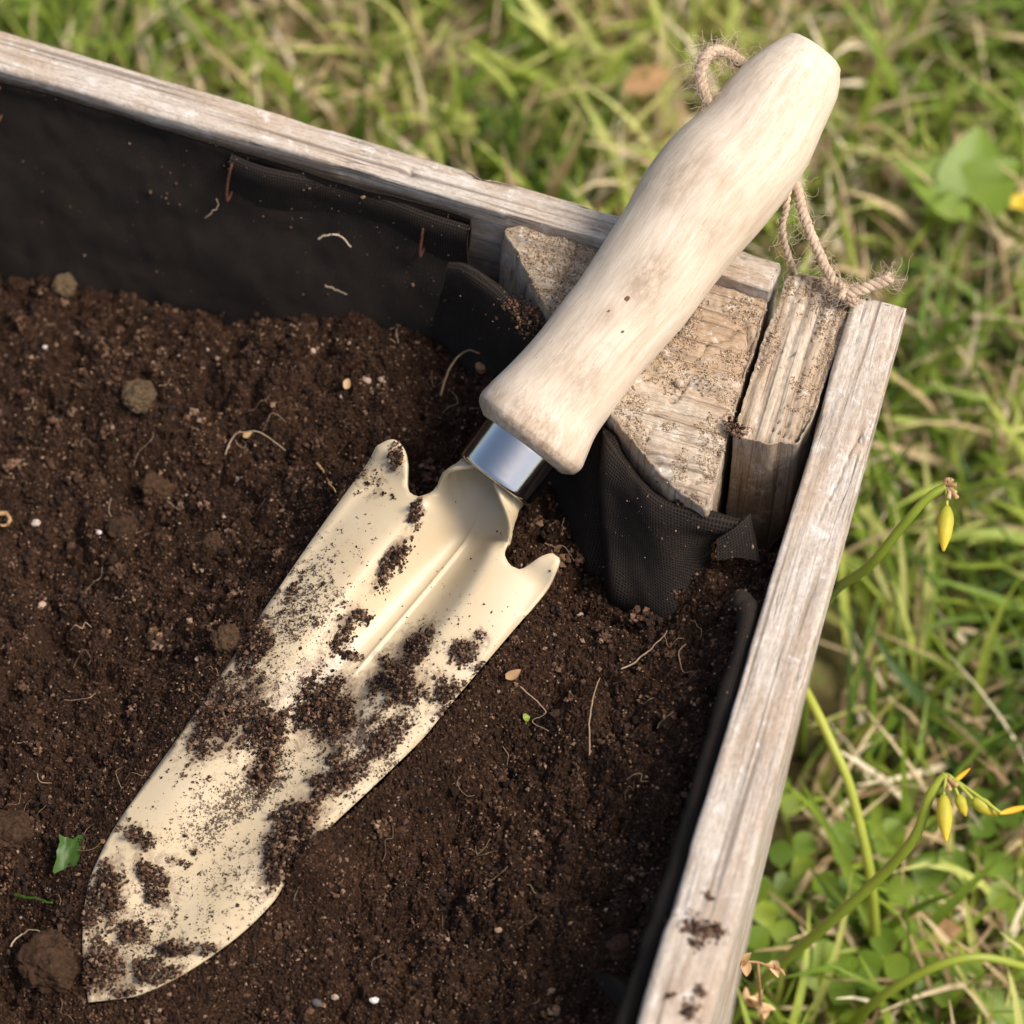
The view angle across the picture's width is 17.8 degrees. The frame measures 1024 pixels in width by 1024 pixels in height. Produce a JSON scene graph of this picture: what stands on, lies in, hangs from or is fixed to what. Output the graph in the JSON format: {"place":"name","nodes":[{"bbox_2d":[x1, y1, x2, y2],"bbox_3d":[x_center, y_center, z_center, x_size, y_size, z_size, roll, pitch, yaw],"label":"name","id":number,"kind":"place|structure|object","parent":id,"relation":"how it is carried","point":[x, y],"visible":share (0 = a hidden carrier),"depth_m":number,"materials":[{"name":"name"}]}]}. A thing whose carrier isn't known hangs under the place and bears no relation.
{"place":"outdoors","nodes":[
{"label":"outdoors","id":0,"kind":"place"},
{"bbox_2d":[0,0,1023,1023],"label":"ground","id":1,"kind":"structure","parent":0,"point":[828,675],"depth_m":1.09,"materials":[{"name":"green plant"}]},
{"bbox_2d":[0,31,906,1023],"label":"planter box","id":2,"kind":"object","parent":1,"relation":"on","point":[114,179],"visible":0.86,"depth_m":0.89,"materials":[{"name":"wood"}]},
{"bbox_2d":[204,199,218,218],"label":"root","id":3,"kind":"object","parent":2,"relation":"on","point":[212,210],"visible":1,"depth_m":0.92,"materials":[{"name":"brown plant"}]},
{"bbox_2d":[318,234,350,246],"bbox_3d":[-0.050,-0.076,0.917,0.010,0.004,0.004,0,60,0],"label":"root","id":4,"kind":"object","parent":2,"relation":"attached to","point":[320,237],"visible":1,"depth_m":0.92,"materials":[{"name":"beige plant"}]},
{"bbox_2d":[0,274,796,1023],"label":"soil","id":5,"kind":"structure","parent":2,"relation":"in","point":[304,886],"depth_m":0.87,"materials":[{"name":"brown soil"}]},
{"bbox_2d":[0,511,11,526],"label":"bark curl","id":6,"kind":"object","parent":5,"relation":"on","point":[7,515],"visible":1,"depth_m":0.92,"materials":[{"name":"beige wood"}]},
{"bbox_2d":[0,808,35,851],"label":"soil clod","id":7,"kind":"object","parent":5,"relation":"on","point":[16,828],"visible":1,"depth_m":0.87,"materials":[{"name":"brown soil"}]},
{"bbox_2d":[10,929,38,946],"bbox_3d":[-0.127,0.111,0.859,0.009,0.006,0.004,0,60,0],"label":"root","id":8,"kind":"object","parent":5,"relation":"on","point":[13,941],"visible":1,"depth_m":0.86,"materials":[{"name":"beige plant"}]},
{"bbox_2d":[13,893,52,903],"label":"grass stalk","id":9,"kind":"object","parent":5,"relation":"on","point":[28,897],"depth_m":0.86,"materials":[{"name":"green plant"}]},
{"bbox_2d":[31,519,40,526],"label":"pebble","id":10,"kind":"object","parent":5,"relation":"on","point":[35,522],"visible":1,"depth_m":0.92,"materials":[{"name":"white stone"}]},
{"bbox_2d":[37,601,45,609],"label":"pebble","id":11,"kind":"object","parent":5,"relation":"on","point":[42,604],"visible":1,"depth_m":0.91,"materials":[{"name":"white stone"}]},
{"bbox_2d":[14,929,80,993],"bbox_3d":[-0.120,0.118,0.853,0.016,0.013,0.017,-36,66,-19],"label":"soil clod","id":12,"kind":"object","parent":5,"relation":"on","point":[44,962],"visible":1,"depth_m":0.85,"materials":[{"name":"brown soil"}]},
{"bbox_2d":[51,273,77,296],"bbox_3d":[-0.131,-0.067,0.960,0.008,0.005,0.008,0,60,0],"label":"soil clod","id":13,"kind":"object","parent":5,"relation":"on","point":[64,285],"visible":1,"depth_m":0.96,"materials":[{"name":"brown soil"}]},
{"bbox_2d":[53,834,84,873],"bbox_3d":[-0.117,0.090,0.865,0.008,0.003,0.010,0,60,0],"label":"leaf fragment","id":14,"kind":"object","parent":5,"relation":"on","point":[66,855],"visible":1,"depth_m":0.86,"materials":[{"name":"green plant"}]},
{"bbox_2d":[105,513,137,539],"bbox_3d":[-0.110,0.005,0.919,0.009,0.008,0.009,0,60,0],"label":"soil clod","id":15,"kind":"object","parent":5,"relation":"on","point":[120,525],"visible":1,"depth_m":0.92,"materials":[{"name":"brown soil"}]},
{"bbox_2d":[121,378,156,413],"bbox_3d":[-0.106,-0.033,0.932,0.010,0.008,0.010,37,67,19],"label":"soil clod","id":16,"kind":"object","parent":5,"relation":"on","point":[138,395],"visible":1,"depth_m":0.93,"materials":[{"name":"brown soil"}]},
{"bbox_2d":[138,470,176,499],"bbox_3d":[-0.100,-0.007,0.927,0.011,0.008,0.011,0,60,0],"label":"soil clod","id":17,"kind":"object","parent":5,"relation":"on","point":[150,482],"visible":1,"depth_m":0.92,"materials":[{"name":"brown soil"}]},
{"bbox_2d":[202,531,223,557],"bbox_3d":[-0.083,0.009,0.912,0.008,0.005,0.008,0,60,0],"label":"soil clod","id":18,"kind":"object","parent":5,"relation":"on","point":[214,539],"visible":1,"depth_m":0.91,"materials":[{"name":"brown soil"}]},
{"bbox_2d":[210,623,242,654],"bbox_3d":[-0.076,0.034,0.878,0.010,0.006,0.009,0,60,0],"label":"soil clod","id":19,"kind":"object","parent":5,"relation":"on","point":[224,638],"visible":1,"depth_m":0.88,"materials":[{"name":"brown soil"}]},
{"bbox_2d":[243,432,251,437],"bbox_3d":[-0.074,-0.022,0.923,0.003,0.001,0.002,0,60,0],"label":"leaf fragment","id":20,"kind":"object","parent":5,"relation":"on","point":[247,435],"visible":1,"depth_m":0.92,"materials":[{"name":"beige plant"}]},
{"bbox_2d":[225,430,284,454],"bbox_3d":[-0.072,-0.019,0.921,0.017,0.007,0.006,0,60,0],"label":"root","id":21,"kind":"object","parent":5,"relation":"on","point":[245,432],"visible":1,"depth_m":0.92,"materials":[{"name":"beige plant"}]},
{"bbox_2d":[311,998,321,1006],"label":"pebble","id":22,"kind":"object","parent":5,"relation":"on","point":[316,1002],"visible":1,"depth_m":0.84,"materials":[{"name":"grey stone"}]},
{"bbox_2d":[316,462,335,493],"bbox_3d":[-0.051,-0.009,0.900,0.008,0.021,0.023,0,60,0],"label":"root","id":23,"kind":"object","parent":5,"relation":"on","point":[322,469],"visible":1,"depth_m":0.91,"materials":[{"name":"brown plant"}]},
{"bbox_2d":[331,994,338,999],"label":"pebble","id":24,"kind":"object","parent":5,"relation":"on","point":[334,996],"visible":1,"depth_m":0.84,"materials":[{"name":"beige stone"}]},
{"bbox_2d":[343,378,350,388],"bbox_3d":[-0.046,-0.036,0.923,0.002,0.001,0.003,0,60,0],"label":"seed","id":25,"kind":"object","parent":5,"relation":"on","point":[346,383],"visible":1,"depth_m":0.92,"materials":[{"name":"beige plant"}]},
{"bbox_2d":[3,325,701,1020],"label":"root fibres","id":26,"kind":"object","parent":5,"relation":"on","point":[217,671],"visible":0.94,"depth_m":0.87,"materials":[{"name":"brown plant"}]},
{"bbox_2d":[362,376,370,383],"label":"pebble","id":27,"kind":"object","parent":5,"relation":"on","point":[366,379],"visible":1,"depth_m":0.93,"materials":[{"name":"beige stone"}]},
{"bbox_2d":[369,997,378,1003],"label":"pebble","id":28,"kind":"object","parent":5,"relation":"on","point":[374,1000],"visible":1,"depth_m":0.84,"materials":[{"name":"white stone"}]},
{"bbox_2d":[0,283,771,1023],"bbox_3d":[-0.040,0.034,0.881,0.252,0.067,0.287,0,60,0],"label":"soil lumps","id":29,"kind":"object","parent":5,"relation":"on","point":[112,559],"visible":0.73,"depth_m":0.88,"materials":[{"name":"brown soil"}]},
{"bbox_2d":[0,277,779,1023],"bbox_3d":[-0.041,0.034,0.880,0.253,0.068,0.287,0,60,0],"label":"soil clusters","id":30,"kind":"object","parent":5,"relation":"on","point":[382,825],"visible":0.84,"depth_m":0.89,"materials":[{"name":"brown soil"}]},
{"bbox_2d":[440,349,479,395],"bbox_3d":[-0.015,-0.040,0.920,0.012,0.012,0.010,0,60,0],"label":"root","id":31,"kind":"object","parent":5,"relation":"on","point":[447,373],"visible":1,"depth_m":0.92,"materials":[{"name":"plant"}]},
{"bbox_2d":[80,33,840,1002],"bbox_3d":[-0.017,-0.003,0.860,0.062,0.112,0.301,36,66,19],"label":"garden trowel","id":32,"kind":"object","parent":5,"relation":"on","point":[392,617],"visible":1,"depth_m":0.86,"materials":[{"name":"beige paint"}]},
{"bbox_2d":[669,24,913,312],"bbox_3d":[0.074,-0.088,0.880,0.035,0.064,0.081,-32,65,-17],"label":"twine","id":33,"kind":"object","parent":32,"relation":"attached to","point":[851,294],"visible":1,"depth_m":0.88,"materials":[{"name":"fabric"}]},
{"bbox_2d":[475,362,485,373],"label":"pebble","id":34,"kind":"object","parent":5,"relation":"on","point":[480,367],"visible":1,"depth_m":0.92,"materials":[{"name":"brown stone"}]},
{"bbox_2d":[494,927,501,932],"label":"pebble","id":35,"kind":"object","parent":5,"relation":"on","point":[498,930],"visible":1,"depth_m":0.84,"materials":[{"name":"beige stone"}]},
{"bbox_2d":[505,669,520,679],"bbox_3d":[0.000,0.043,0.861,0.004,0.001,0.003,0,60,0],"label":"leaf fragment","id":36,"kind":"object","parent":5,"relation":"on","point":[512,675],"visible":1,"depth_m":0.86,"materials":[{"name":"brown plant"}]},
{"bbox_2d":[523,713,529,721],"bbox_3d":[0.004,0.054,0.864,0.002,0.001,0.002,0,60,0],"label":"leaf fragment","id":37,"kind":"object","parent":5,"relation":"on","point":[526,717],"visible":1,"depth_m":0.86,"materials":[{"name":"green plant"}]},
{"bbox_2d":[520,686,547,730],"bbox_3d":[0.006,0.052,0.863,0.008,0.006,0.011,0,60,0],"label":"root","id":38,"kind":"object","parent":5,"relation":"on","point":[539,704],"visible":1,"depth_m":0.86,"materials":[{"name":"beige plant"}]},
{"bbox_2d":[547,988,554,993],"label":"pebble","id":39,"kind":"object","parent":5,"relation":"on","point":[551,990],"visible":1,"depth_m":0.83,"materials":[{"name":"grey stone"}]},
{"bbox_2d":[588,678,599,755],"bbox_3d":[0.022,0.053,0.857,0.003,0.007,0.021,0,60,0],"label":"root","id":40,"kind":"object","parent":5,"relation":"on","point":[590,717],"visible":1,"depth_m":0.85,"materials":[{"name":"beige plant"}]},
{"bbox_2d":[605,933,630,960],"bbox_3d":[0.027,0.110,0.825,0.007,0.005,0.007,0,60,0],"label":"soil clod","id":41,"kind":"object","parent":5,"relation":"on","point":[618,945],"visible":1,"depth_m":0.82,"materials":[{"name":"brown soil"}]},
{"bbox_2d":[621,631,666,669],"bbox_3d":[0.035,0.036,0.859,0.012,0.008,0.007,0,60,0],"label":"root","id":42,"kind":"object","parent":5,"relation":"on","point":[643,654],"visible":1,"depth_m":0.86,"materials":[{"name":"beige plant"}]},
{"bbox_2d":[495,295,683,505],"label":"soil crumbs","id":43,"kind":"object","parent":2,"relation":"on","point":[536,326],"visible":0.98,"depth_m":0.89,"materials":[{"name":"brown soil"}]},
{"bbox_2d":[674,378,683,387],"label":"pebble","id":44,"kind":"object","parent":2,"relation":"on","point":[678,382],"visible":1,"depth_m":0.87,"materials":[{"name":"beige stone"}]},
{"bbox_2d":[663,890,729,1022],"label":"soil crumbs","id":45,"kind":"object","parent":2,"relation":"on","point":[715,928],"visible":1,"depth_m":0.79,"materials":[{"name":"brown soil"}]},
{"bbox_2d":[723,416,744,439],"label":"soil crumbs","id":46,"kind":"object","parent":2,"relation":"on","point":[735,433],"visible":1,"depth_m":0.86,"materials":[{"name":"brown soil"}]},
{"bbox_2d":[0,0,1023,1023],"bbox_3d":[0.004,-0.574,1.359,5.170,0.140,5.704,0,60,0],"label":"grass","id":47,"kind":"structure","parent":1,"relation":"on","point":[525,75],"depth_m":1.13,"materials":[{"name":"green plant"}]},
{"bbox_2d":[623,65,670,94],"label":"dead leaf","id":48,"kind":"object","parent":47,"relation":"on","point":[656,78],"visible":1,"depth_m":1.14,"materials":[{"name":"brown plant"}]},
{"bbox_2d":[897,913,961,966],"bbox_3d":[0.128,0.132,0.999,0.020,0.010,0.018,0,60,0],"label":"dead leaf","id":49,"kind":"object","parent":47,"relation":"on","point":[949,929],"visible":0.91,"depth_m":1.00,"materials":[{"name":"brown plant"}]},
{"bbox_2d":[740,952,785,1023],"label":"dried florets","id":50,"kind":"object","parent":1,"relation":"on","point":[764,1009],"visible":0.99,"depth_m":0.91,"materials":[{"name":"brown plant"}]},
{"bbox_2d":[739,900,834,1023],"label":"clover plant","id":51,"kind":"object","parent":1,"relation":"on","point":[766,914],"visible":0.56,"depth_m":1.00,"materials":[{"name":"green plant"}]},
{"bbox_2d":[756,831,863,941],"bbox_3d":[0.088,0.125,1.014,0.037,0.034,0.042,-34,66,-18],"label":"clover plant","id":52,"kind":"object","parent":1,"relation":"on","point":[781,853],"visible":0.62,"depth_m":1.02,"materials":[{"name":"green plant"}]},
{"bbox_2d":[762,778,873,917],"bbox_3d":[0.085,0.106,1.024,0.040,0.036,0.038,39,67,20],"label":"clover plant","id":53,"kind":"object","parent":1,"relation":"on","point":[790,803],"visible":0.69,"depth_m":1.01,"materials":[{"name":"green plant"}]},
{"bbox_2d":[745,868,909,1004],"bbox_3d":[0.100,0.138,1.006,0.052,0.036,0.042,-38,67,-20],"label":"clover plant","id":54,"kind":"object","parent":1,"relation":"on","point":[884,943],"visible":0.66,"depth_m":0.99,"materials":[{"name":"green plant"}]},
{"bbox_2d":[805,687,880,951],"bbox_3d":[0.098,0.097,0.995,0.007,0.095,0.070,-24,63,-13],"label":"flower stem","id":55,"kind":"object","parent":1,"relation":"on","point":[860,826],"visible":0.81,"depth_m":0.96,"materials":[{"name":"plant"}]},
{"bbox_2d":[731,768,1023,1023],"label":"flower stem","id":56,"kind":"object","parent":1,"relation":"on","point":[982,805],"visible":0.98,"depth_m":0.91,"materials":[{"name":"green plant"}]},
{"bbox_2d":[796,477,958,761],"bbox_3d":[0.102,0.045,0.965,0.037,0.199,0.025,25,63,14],"label":"flower stem","id":57,"kind":"object","parent":1,"relation":"on","point":[945,522],"visible":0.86,"depth_m":0.89,"materials":[{"name":"green plant"}]},
{"bbox_2d":[788,818,968,951],"bbox_3d":[0.113,0.125,1.019,0.040,0.025,0.059,34,65,18],"label":"clover plant","id":58,"kind":"object","parent":1,"relation":"on","point":[894,830],"visible":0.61,"depth_m":1.02,"materials":[{"name":"green plant"}]},
{"bbox_2d":[831,909,984,1023],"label":"clover plant","id":59,"kind":"object","parent":1,"relation":"on","point":[941,999],"visible":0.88,"depth_m":0.99,"materials":[{"name":"green plant"}]},
{"bbox_2d":[846,953,1023,1023],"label":"flower stem","id":60,"kind":"object","parent":1,"relation":"on","point":[866,1009],"visible":1,"depth_m":0.95,"materials":[{"name":"green plant"}]},
{"bbox_2d":[885,851,1023,1023],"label":"clover plant","id":61,"kind":"object","parent":1,"relation":"on","point":[926,879],"visible":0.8,"depth_m":1.01,"materials":[{"name":"green plant"}]},
{"bbox_2d":[895,126,1019,221],"bbox_3d":[0.155,-0.102,1.135,0.039,0.054,0.031,-20,62,-11],"label":"broad leaf weed","id":62,"kind":"object","parent":1,"relation":"on","point":[974,155],"visible":0.94,"depth_m":1.12,"materials":[{"name":"green plant"}]},
{"bbox_2d":[919,789,1023,924],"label":"clover plant","id":63,"kind":"object","parent":1,"relation":"on","point":[989,825],"visible":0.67,"depth_m":1.02,"materials":[{"name":"green plant"}]},
{"bbox_2d":[1010,192,1023,236],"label":"yellow flower","id":64,"kind":"object","parent":1,"relation":"on","point":[1017,201],"visible":0.99,"depth_m":1.11,"materials":[{"name":"yellow plant"}]}
]}

